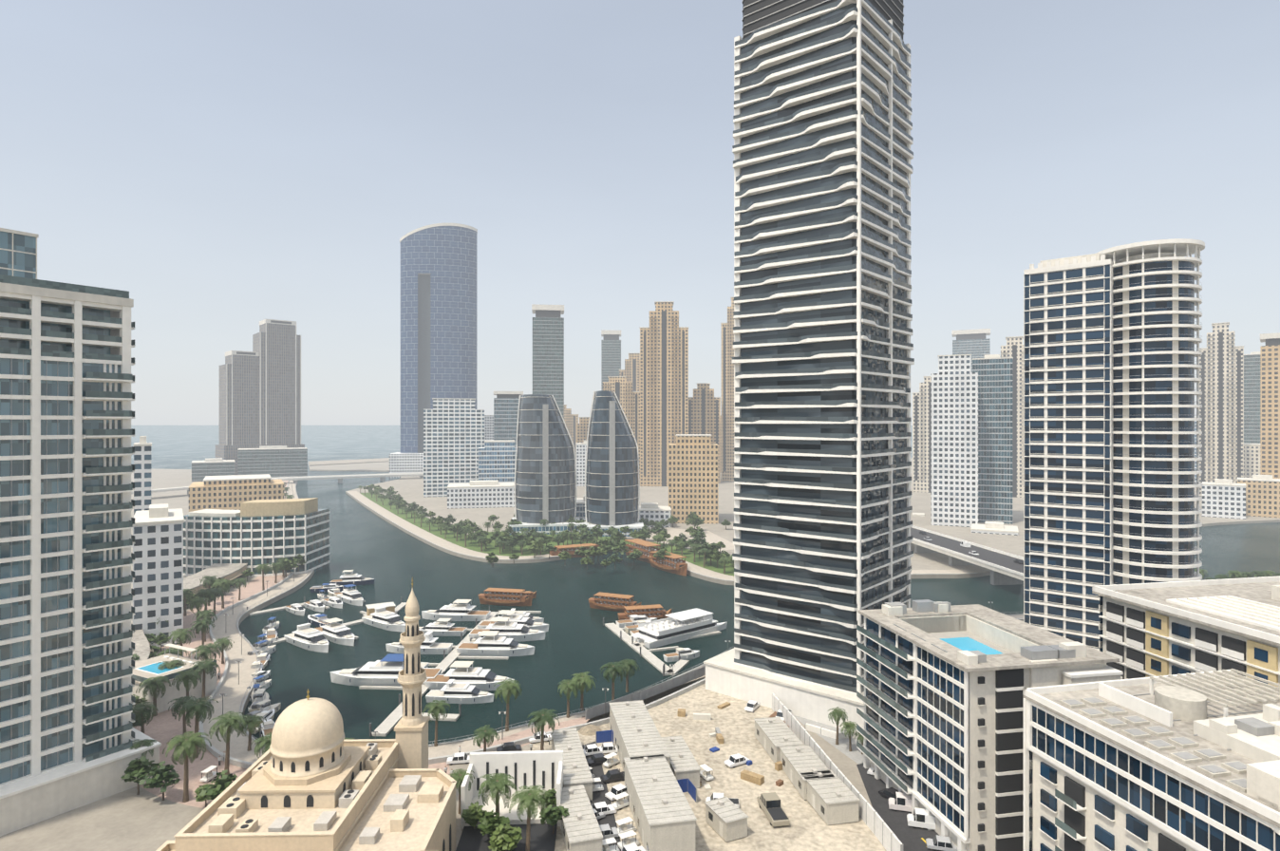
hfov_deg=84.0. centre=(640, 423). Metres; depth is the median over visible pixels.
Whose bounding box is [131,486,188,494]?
flyover
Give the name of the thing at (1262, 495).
mid-rise block
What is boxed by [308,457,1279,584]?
ground
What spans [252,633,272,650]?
yacht
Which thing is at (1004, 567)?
bridge road
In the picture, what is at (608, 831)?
silver vehicle
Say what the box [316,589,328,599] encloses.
yacht
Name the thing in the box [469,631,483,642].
yacht
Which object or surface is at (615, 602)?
boat
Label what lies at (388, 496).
tree
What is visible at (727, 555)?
tree
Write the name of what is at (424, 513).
tree
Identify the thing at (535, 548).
tree
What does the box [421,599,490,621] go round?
yacht
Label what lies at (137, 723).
tree
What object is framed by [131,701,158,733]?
palm
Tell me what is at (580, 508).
white block
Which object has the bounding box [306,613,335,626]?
yacht
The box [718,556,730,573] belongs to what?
palm
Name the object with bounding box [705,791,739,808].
pickup
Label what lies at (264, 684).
yacht
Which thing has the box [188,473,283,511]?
building
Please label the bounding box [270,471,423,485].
bridge
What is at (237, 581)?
palm
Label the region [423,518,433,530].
palm
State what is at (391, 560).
sea water
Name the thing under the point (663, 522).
tree
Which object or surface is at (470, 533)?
tree
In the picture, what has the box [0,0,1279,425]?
sky
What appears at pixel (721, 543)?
tree
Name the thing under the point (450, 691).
yacht
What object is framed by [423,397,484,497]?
white tower
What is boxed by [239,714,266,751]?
palm
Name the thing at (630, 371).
tower
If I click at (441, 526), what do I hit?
palm
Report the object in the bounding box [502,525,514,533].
tree
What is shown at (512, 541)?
tree
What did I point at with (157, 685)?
palm
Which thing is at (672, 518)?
tree
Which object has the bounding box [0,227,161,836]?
residential tower
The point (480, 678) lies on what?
yacht
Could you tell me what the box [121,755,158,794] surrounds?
tree
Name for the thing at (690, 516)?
tree
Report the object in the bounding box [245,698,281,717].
yacht
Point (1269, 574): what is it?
palm
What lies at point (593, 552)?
tree
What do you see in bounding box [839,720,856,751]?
palm
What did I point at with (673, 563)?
boat
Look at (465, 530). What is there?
palm
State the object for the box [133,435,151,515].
tower
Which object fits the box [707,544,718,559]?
tree
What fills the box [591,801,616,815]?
white vehicle
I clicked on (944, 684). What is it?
apartment building
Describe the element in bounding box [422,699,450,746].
palm
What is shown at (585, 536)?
tree
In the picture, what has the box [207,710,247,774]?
palm
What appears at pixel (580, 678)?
palm
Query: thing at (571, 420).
tower
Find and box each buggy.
[200,765,218,782]
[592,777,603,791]
[602,752,620,767]
[602,837,620,850]
[612,791,629,809]
[615,816,636,833]
[617,829,639,848]
[698,763,713,780]
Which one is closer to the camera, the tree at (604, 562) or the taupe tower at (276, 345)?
the tree at (604, 562)
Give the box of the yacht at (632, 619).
[615,614,657,627]
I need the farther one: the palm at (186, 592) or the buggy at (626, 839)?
the palm at (186, 592)
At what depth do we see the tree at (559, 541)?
346.79 m
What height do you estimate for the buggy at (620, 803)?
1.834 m
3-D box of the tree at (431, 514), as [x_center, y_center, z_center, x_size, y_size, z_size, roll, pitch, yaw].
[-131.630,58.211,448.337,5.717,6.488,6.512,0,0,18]
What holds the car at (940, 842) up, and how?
on the ground paving
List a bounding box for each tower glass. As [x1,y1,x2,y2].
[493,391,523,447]
[1243,351,1260,443]
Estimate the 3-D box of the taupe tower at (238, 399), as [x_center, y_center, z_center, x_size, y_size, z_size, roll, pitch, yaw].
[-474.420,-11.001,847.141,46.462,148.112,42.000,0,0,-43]
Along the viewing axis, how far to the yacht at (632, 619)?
220.85 m
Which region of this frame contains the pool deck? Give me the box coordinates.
[131,643,218,715]
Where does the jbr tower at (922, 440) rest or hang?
on the ground at (409, 489)
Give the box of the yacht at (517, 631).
[469,617,545,641]
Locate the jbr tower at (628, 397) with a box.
[593,376,639,478]
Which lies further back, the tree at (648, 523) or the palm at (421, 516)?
the palm at (421, 516)
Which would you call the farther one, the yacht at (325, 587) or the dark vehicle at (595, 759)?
the yacht at (325, 587)
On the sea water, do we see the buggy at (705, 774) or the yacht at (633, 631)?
the yacht at (633, 631)
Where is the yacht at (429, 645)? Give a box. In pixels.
[385,631,452,654]
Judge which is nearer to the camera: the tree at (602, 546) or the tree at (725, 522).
the tree at (602, 546)
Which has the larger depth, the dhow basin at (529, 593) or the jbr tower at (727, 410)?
the jbr tower at (727, 410)
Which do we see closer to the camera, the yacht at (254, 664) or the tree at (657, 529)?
the yacht at (254, 664)
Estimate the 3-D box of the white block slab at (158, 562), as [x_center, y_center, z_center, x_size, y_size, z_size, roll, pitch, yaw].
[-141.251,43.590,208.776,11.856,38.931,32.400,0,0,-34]
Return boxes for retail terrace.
[131,563,247,662]
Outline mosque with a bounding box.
[155,579,456,850]
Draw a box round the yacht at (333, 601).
[321,596,342,608]
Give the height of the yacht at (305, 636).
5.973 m
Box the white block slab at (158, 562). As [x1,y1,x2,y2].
[132,503,184,646]
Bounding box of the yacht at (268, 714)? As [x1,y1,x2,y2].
[245,708,276,734]
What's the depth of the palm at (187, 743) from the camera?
115.12 m
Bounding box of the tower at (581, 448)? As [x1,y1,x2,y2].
[575,440,588,486]
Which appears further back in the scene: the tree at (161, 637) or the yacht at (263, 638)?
the yacht at (263, 638)
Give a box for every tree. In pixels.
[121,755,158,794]
[131,653,139,659]
[132,694,147,708]
[132,715,147,728]
[138,760,181,800]
[144,632,158,642]
[148,651,159,658]
[150,632,171,650]
[194,783,214,807]
[199,769,237,800]
[207,577,227,586]
[241,567,254,582]
[280,558,298,577]
[289,553,308,571]
[382,490,395,504]
[384,486,397,494]
[390,494,403,508]
[395,498,410,508]
[403,503,417,517]
[415,510,427,518]
[416,506,427,511]
[425,510,435,518]
[432,517,444,529]
[440,520,451,533]
[442,514,456,523]
[448,524,459,537]
[453,527,464,540]
[460,518,473,530]
[460,800,487,828]
[465,522,481,539]
[466,530,474,543]
[470,528,487,546]
[476,809,509,836]
[482,536,491,548]
[485,551,498,566]
[487,514,499,521]
[487,558,498,566]
[488,823,522,850]
[489,532,499,546]
[491,520,504,528]
[495,531,510,548]
[495,535,508,551]
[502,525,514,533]
[504,536,517,552]
[507,519,522,525]
[508,553,519,564]
[510,531,529,551]
[525,537,535,552]
[527,528,539,537]
[527,543,541,557]
[530,541,544,555]
[535,531,552,551]
[539,804,569,833]
[540,788,556,806]
[543,544,557,558]
[551,532,566,545]
[558,550,571,565]
[565,514,574,522]
[574,545,589,557]
[575,524,588,533]
[575,531,583,544]
[578,531,594,542]
[581,555,593,569]
[583,545,602,564]
[587,524,605,542]
[595,537,610,555]
[597,545,606,561]
[599,544,609,559]
[600,559,611,570]
[604,539,618,556]
[605,527,618,533]
[606,552,622,568]
[610,530,625,542]
[610,539,629,561]
[620,526,633,533]
[626,552,639,565]
[628,529,639,538]
[632,548,642,562]
[636,527,651,539]
[638,524,653,540]
[642,518,651,526]
[648,519,657,528]
[651,522,666,533]
[653,546,672,559]
[655,533,666,546]
[656,529,671,545]
[658,519,668,526]
[666,515,677,527]
[672,535,682,550]
[675,540,689,548]
[678,532,687,542]
[684,513,703,528]
[685,526,696,537]
[687,511,696,517]
[687,531,706,545]
[689,526,706,537]
[697,542,715,564]
[703,549,715,565]
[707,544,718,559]
[710,542,721,548]
[710,550,726,567]
[716,541,725,551]
[720,519,731,529]
[720,549,731,557]
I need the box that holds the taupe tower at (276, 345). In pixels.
[252,319,304,448]
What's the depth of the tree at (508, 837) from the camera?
99.54 m
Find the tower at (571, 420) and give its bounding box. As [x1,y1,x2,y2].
[564,404,578,471]
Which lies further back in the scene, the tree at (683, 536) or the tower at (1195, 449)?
the tower at (1195, 449)
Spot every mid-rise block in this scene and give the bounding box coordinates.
[1201,478,1246,519]
[1236,474,1279,518]
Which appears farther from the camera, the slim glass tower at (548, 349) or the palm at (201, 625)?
the slim glass tower at (548, 349)
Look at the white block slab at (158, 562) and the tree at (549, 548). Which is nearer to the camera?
the white block slab at (158, 562)
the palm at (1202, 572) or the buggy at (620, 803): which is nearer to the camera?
the buggy at (620, 803)
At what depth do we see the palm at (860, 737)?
131.86 m
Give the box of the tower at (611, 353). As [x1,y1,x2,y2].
[601,330,621,390]
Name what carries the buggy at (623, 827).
on the ground paving
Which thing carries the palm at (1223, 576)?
on the ground at (131, 819)
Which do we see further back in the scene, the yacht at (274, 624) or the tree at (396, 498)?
the tree at (396, 498)
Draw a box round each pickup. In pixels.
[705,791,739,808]
[775,709,791,720]
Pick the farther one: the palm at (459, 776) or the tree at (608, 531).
the tree at (608, 531)
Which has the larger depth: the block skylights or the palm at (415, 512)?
the palm at (415, 512)
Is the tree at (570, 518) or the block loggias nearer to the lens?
the block loggias
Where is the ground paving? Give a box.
[133,480,1023,850]
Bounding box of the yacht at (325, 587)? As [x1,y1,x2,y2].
[309,583,346,592]
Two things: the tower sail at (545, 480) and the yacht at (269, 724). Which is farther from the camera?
the tower sail at (545, 480)
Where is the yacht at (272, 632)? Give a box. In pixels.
[263,627,278,640]
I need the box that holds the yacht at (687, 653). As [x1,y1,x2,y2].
[663,647,699,661]
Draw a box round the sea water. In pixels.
[131,425,1279,744]
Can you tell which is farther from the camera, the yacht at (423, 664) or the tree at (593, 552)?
the tree at (593, 552)
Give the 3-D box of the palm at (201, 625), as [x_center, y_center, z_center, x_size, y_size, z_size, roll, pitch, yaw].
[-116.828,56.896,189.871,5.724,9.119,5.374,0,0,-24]
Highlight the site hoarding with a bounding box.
[585,665,903,850]
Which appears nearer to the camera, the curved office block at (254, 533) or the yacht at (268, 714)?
the yacht at (268, 714)
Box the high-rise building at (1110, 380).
[1023,238,1204,650]
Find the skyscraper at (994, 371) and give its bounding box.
[972,354,1013,524]
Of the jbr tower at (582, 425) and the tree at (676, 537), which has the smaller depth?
the tree at (676, 537)
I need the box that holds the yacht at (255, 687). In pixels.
[249,683,259,701]
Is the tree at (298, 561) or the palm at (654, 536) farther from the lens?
the palm at (654, 536)
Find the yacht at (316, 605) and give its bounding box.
[303,599,324,612]
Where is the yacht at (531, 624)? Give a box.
[477,609,548,631]
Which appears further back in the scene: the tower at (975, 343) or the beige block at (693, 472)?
the tower at (975, 343)
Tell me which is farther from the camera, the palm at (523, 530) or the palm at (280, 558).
the palm at (523, 530)
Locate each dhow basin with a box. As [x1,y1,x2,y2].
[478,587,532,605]
[521,590,536,598]
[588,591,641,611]
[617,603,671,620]
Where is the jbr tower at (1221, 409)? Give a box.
[1199,321,1243,496]
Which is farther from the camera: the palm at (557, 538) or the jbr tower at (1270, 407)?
the jbr tower at (1270, 407)
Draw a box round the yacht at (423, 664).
[420,661,429,667]
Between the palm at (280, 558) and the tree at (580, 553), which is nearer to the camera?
the palm at (280, 558)
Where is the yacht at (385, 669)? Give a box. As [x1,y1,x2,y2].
[329,653,441,686]
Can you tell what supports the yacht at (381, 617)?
on the sea water
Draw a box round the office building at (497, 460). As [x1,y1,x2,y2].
[478,440,517,482]
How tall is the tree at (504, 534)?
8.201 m
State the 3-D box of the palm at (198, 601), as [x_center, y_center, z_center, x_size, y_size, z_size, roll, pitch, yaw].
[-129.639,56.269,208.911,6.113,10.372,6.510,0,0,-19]
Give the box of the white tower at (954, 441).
[931,354,978,527]
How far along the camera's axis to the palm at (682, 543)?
325.04 m
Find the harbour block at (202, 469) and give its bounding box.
[191,457,235,481]
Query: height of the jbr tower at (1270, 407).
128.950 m
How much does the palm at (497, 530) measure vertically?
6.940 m
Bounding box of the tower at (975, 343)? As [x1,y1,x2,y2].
[951,328,990,372]
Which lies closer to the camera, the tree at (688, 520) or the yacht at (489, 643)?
the yacht at (489, 643)
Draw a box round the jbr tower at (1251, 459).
[1243,443,1260,477]
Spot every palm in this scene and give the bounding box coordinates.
[129,738,160,756]
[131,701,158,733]
[135,676,171,715]
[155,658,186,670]
[161,647,188,656]
[162,731,211,802]
[166,627,195,654]
[168,696,198,735]
[171,669,203,716]
[174,696,218,758]
[183,588,195,616]
[186,596,209,633]
[188,642,222,660]
[189,658,220,699]
[190,618,215,646]
[191,608,217,641]
[192,587,217,623]
[199,575,218,605]
[207,587,225,614]
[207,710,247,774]
[210,579,233,608]
[210,636,234,663]
[232,577,248,600]
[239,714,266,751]
[251,732,271,758]
[253,563,271,590]
[269,562,285,583]
[274,557,290,576]
[410,510,418,523]
[417,513,425,527]
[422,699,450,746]
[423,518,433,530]
[437,523,445,534]
[441,526,449,538]
[450,768,474,813]
[451,523,462,541]
[459,527,470,546]
[471,724,499,752]
[476,535,487,551]
[477,772,517,815]
[482,521,492,531]
[491,527,502,534]
[493,677,522,731]
[495,540,504,553]
[507,784,550,850]
[517,540,527,554]
[519,527,529,540]
[527,708,559,750]
[530,531,540,538]
[535,536,545,554]
[538,518,548,526]
[548,529,557,541]
[553,535,563,545]
[557,530,568,548]
[557,678,581,717]
[565,531,576,544]
[566,522,576,531]
[570,671,596,710]
[578,527,587,540]
[600,661,627,700]
[616,658,639,692]
[651,534,662,547]
[665,539,676,552]
[677,541,686,555]
[688,543,699,562]
[698,547,710,566]
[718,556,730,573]
[828,706,847,744]
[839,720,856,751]
[854,731,864,753]
[1194,568,1208,579]
[1214,573,1231,579]
[1224,569,1244,578]
[1240,571,1254,578]
[1249,570,1268,577]
[1262,569,1277,576]
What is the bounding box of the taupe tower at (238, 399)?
[215,350,259,474]
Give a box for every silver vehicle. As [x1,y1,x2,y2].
[592,808,604,820]
[599,823,619,838]
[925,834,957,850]
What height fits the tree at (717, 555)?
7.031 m
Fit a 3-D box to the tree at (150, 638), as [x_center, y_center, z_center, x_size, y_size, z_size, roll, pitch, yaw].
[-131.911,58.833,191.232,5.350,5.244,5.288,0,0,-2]
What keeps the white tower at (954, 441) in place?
on the ground at (409, 489)
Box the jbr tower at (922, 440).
[912,376,931,492]
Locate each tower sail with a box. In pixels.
[508,394,581,534]
[581,390,643,536]
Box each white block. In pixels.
[447,480,516,508]
[574,494,586,520]
[637,502,671,527]
[970,521,1018,535]
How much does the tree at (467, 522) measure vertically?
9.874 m
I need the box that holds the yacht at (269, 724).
[260,718,275,737]
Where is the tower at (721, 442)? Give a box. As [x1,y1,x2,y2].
[720,414,721,471]
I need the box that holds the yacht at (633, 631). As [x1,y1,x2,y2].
[629,629,639,635]
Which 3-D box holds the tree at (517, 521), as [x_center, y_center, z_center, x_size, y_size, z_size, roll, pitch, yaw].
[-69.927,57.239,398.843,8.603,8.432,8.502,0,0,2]
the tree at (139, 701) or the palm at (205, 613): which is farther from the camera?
the palm at (205, 613)
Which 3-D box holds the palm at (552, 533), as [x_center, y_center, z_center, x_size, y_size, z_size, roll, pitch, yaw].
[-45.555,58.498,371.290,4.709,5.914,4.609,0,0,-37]
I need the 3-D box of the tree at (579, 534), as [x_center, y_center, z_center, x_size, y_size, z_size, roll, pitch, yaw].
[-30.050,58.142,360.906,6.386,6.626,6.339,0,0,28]
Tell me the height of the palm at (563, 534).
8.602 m
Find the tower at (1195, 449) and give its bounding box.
[1194,416,1196,482]
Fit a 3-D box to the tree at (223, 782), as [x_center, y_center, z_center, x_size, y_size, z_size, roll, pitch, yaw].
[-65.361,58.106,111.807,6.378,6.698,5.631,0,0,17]
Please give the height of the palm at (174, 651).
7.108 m
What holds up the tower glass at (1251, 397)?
on the ground at (409, 489)
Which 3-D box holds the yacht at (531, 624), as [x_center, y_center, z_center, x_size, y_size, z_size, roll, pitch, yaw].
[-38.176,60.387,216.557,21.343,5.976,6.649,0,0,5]
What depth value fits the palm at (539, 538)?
333.38 m
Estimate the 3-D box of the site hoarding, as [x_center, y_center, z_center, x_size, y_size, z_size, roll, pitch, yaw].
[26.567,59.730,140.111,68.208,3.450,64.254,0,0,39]
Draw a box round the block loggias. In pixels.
[1091,576,1279,687]
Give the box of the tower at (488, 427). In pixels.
[484,414,493,440]
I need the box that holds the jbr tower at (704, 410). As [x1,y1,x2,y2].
[688,382,720,483]
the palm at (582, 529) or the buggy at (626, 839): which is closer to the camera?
the buggy at (626, 839)
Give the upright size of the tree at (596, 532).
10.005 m
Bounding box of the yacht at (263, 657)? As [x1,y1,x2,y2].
[256,652,271,669]
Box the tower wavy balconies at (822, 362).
[703,0,914,730]
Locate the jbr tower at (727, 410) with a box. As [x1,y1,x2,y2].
[720,296,734,481]
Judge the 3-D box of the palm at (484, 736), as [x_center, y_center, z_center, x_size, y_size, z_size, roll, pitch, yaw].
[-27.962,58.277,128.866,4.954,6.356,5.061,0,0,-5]
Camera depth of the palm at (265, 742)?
120.10 m
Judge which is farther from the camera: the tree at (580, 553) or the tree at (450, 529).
the tree at (450, 529)
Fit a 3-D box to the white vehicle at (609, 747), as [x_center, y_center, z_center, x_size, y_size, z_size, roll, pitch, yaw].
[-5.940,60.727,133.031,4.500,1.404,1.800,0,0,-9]
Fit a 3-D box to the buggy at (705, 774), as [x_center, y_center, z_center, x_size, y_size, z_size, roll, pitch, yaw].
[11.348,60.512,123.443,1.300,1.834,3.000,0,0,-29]
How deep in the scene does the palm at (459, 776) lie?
111.70 m
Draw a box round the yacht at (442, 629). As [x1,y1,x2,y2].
[418,618,467,636]
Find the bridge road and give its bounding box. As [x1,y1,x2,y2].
[910,525,1023,584]
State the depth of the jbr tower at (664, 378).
697.65 m
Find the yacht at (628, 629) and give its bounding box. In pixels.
[624,620,651,633]
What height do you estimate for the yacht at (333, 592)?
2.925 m
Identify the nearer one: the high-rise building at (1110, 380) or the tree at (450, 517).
the high-rise building at (1110, 380)
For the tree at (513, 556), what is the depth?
310.54 m
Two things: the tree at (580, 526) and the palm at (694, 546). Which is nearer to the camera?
the palm at (694, 546)
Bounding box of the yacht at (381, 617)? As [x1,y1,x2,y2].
[361,605,405,632]
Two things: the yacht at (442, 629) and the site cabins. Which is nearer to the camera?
the site cabins
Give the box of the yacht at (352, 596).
[336,583,364,605]
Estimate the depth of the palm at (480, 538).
342.14 m
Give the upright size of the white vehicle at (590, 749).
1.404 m
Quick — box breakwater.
[308,457,389,466]
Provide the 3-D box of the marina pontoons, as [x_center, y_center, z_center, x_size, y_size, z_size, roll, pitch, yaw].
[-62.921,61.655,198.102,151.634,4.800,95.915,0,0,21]
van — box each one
[888,791,911,811]
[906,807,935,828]
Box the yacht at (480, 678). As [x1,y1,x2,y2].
[424,660,514,691]
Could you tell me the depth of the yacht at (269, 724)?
143.90 m
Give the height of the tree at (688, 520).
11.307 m
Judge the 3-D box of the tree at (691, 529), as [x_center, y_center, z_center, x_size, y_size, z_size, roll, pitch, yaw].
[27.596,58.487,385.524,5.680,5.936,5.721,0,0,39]
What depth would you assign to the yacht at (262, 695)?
157.21 m
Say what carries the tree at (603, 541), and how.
on the ground at (409, 489)
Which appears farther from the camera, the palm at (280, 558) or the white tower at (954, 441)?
the white tower at (954, 441)
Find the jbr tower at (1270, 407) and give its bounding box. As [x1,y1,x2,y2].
[1260,332,1279,478]
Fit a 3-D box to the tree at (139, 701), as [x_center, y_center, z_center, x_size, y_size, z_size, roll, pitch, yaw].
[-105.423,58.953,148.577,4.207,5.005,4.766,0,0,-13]
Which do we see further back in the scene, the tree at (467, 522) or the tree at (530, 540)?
the tree at (467, 522)
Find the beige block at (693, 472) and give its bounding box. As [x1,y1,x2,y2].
[668,433,718,523]
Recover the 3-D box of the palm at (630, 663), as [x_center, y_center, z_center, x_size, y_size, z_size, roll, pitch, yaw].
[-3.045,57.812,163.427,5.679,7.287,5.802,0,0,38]
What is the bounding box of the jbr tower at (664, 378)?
[640,301,688,486]
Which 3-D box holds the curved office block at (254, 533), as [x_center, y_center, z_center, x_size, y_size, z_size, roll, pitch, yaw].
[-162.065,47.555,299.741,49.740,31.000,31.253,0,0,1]
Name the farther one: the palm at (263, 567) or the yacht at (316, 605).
the palm at (263, 567)
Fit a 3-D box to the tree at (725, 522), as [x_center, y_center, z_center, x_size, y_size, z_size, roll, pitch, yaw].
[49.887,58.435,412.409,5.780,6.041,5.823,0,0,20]
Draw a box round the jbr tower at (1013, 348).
[1000,336,1023,497]
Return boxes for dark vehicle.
[496,741,521,751]
[586,752,606,766]
[600,768,624,783]
[878,787,898,798]
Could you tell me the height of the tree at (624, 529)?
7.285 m
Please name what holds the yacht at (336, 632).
on the sea water
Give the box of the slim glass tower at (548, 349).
[531,303,564,422]
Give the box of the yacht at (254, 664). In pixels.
[251,660,263,670]
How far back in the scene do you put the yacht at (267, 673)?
174.72 m
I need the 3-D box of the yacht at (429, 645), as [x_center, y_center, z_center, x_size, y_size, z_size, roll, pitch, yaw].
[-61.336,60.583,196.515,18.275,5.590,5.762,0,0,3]
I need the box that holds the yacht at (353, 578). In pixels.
[329,569,375,584]
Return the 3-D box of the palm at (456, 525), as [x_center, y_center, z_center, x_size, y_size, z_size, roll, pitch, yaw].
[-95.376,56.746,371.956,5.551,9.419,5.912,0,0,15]
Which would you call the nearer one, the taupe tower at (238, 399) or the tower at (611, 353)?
the taupe tower at (238, 399)
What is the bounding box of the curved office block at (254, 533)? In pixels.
[183,497,329,577]
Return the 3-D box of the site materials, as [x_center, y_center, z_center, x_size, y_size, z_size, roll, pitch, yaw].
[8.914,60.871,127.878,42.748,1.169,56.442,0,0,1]
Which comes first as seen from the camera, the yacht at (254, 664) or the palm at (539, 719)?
the palm at (539, 719)
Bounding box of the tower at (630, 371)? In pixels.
[619,353,639,391]
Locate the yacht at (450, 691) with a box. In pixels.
[425,678,493,703]
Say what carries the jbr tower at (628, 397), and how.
on the ground at (409, 489)
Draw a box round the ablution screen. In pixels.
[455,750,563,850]
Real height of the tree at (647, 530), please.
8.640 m
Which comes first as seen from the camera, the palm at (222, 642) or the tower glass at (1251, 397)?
the palm at (222, 642)
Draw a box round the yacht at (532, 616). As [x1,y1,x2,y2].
[507,608,544,621]
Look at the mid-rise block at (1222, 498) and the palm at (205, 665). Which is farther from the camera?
the mid-rise block at (1222, 498)
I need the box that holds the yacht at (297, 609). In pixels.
[284,602,306,615]
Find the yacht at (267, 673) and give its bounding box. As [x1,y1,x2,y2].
[250,670,270,679]
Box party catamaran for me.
[630,607,727,648]
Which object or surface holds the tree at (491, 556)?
on the ground at (409, 489)
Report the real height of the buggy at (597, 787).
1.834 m
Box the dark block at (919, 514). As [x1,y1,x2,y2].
[912,512,924,516]
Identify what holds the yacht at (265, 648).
on the sea water
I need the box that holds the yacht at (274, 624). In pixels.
[262,616,281,633]
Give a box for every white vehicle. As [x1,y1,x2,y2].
[446,752,469,765]
[528,731,551,743]
[583,743,602,756]
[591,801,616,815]
[598,742,617,752]
[604,783,625,800]
[621,843,646,850]
[724,752,750,768]
[744,699,760,712]
[866,766,874,775]
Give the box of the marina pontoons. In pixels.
[246,587,721,735]
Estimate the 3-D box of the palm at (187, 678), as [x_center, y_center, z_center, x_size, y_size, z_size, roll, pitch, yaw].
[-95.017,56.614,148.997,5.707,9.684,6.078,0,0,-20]
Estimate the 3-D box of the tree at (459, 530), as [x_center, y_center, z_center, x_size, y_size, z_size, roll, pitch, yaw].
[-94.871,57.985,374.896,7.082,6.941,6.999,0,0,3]
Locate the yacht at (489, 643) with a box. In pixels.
[456,630,534,656]
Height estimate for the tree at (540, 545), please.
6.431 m
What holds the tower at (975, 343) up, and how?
on the ground at (409, 489)
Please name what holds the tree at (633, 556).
on the ground at (409, 489)
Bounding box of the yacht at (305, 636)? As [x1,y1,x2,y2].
[283,622,329,652]
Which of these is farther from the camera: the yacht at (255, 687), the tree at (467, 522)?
the tree at (467, 522)
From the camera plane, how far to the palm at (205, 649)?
169.28 m
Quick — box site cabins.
[550,699,860,850]
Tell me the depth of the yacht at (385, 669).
170.90 m
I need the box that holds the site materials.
[578,701,792,847]
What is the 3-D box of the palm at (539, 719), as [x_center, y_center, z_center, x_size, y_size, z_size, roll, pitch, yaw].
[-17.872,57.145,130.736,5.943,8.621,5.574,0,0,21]
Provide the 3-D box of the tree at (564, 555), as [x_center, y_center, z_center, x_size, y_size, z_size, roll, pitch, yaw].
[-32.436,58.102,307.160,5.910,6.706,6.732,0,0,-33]
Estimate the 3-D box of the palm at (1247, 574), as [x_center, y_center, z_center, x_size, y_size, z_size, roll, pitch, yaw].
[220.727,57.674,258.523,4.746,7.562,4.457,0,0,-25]
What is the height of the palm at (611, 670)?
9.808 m
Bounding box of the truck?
[756,791,789,826]
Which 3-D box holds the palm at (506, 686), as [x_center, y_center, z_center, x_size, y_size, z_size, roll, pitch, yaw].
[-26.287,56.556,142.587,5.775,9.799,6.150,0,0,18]
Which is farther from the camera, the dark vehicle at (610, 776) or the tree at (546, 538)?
the tree at (546, 538)
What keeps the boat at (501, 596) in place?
on the sea water
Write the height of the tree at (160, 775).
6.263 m
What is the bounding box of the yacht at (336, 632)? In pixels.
[314,617,354,645]
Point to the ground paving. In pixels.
(806, 828)
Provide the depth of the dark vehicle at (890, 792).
116.44 m
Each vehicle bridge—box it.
[960,541,970,547]
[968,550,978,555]
[1013,559,1023,564]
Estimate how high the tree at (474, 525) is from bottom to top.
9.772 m
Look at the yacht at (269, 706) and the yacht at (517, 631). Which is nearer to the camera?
the yacht at (269, 706)
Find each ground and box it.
[0,468,872,850]
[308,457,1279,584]
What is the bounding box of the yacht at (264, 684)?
[246,675,271,690]
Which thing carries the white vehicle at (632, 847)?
on the ground paving
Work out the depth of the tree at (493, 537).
354.62 m
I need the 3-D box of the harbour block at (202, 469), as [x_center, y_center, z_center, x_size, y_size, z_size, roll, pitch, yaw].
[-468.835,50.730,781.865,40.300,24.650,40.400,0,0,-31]
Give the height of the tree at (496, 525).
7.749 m
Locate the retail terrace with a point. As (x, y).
(226, 571)
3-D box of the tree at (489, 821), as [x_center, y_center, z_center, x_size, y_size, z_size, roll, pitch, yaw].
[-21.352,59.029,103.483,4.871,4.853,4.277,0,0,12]
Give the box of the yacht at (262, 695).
[247,688,271,712]
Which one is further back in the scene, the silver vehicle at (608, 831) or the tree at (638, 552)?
the tree at (638, 552)
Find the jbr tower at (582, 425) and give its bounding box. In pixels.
[576,416,591,442]
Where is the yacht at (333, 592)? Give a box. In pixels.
[326,587,342,596]
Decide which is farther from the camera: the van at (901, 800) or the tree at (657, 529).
the tree at (657, 529)
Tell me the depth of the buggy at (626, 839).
103.13 m
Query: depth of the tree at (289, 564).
283.31 m
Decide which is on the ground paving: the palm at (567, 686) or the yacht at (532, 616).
the palm at (567, 686)
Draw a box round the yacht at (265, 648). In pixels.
[247,640,276,655]
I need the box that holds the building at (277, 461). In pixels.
[237,445,307,477]
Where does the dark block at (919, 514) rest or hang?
on the ground at (409, 489)
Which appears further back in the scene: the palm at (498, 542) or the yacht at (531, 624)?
the palm at (498, 542)
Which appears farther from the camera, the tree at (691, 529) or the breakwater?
the breakwater
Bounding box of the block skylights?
[1022,668,1279,850]
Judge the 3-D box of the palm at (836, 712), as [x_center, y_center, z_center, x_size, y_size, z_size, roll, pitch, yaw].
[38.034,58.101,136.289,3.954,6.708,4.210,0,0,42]

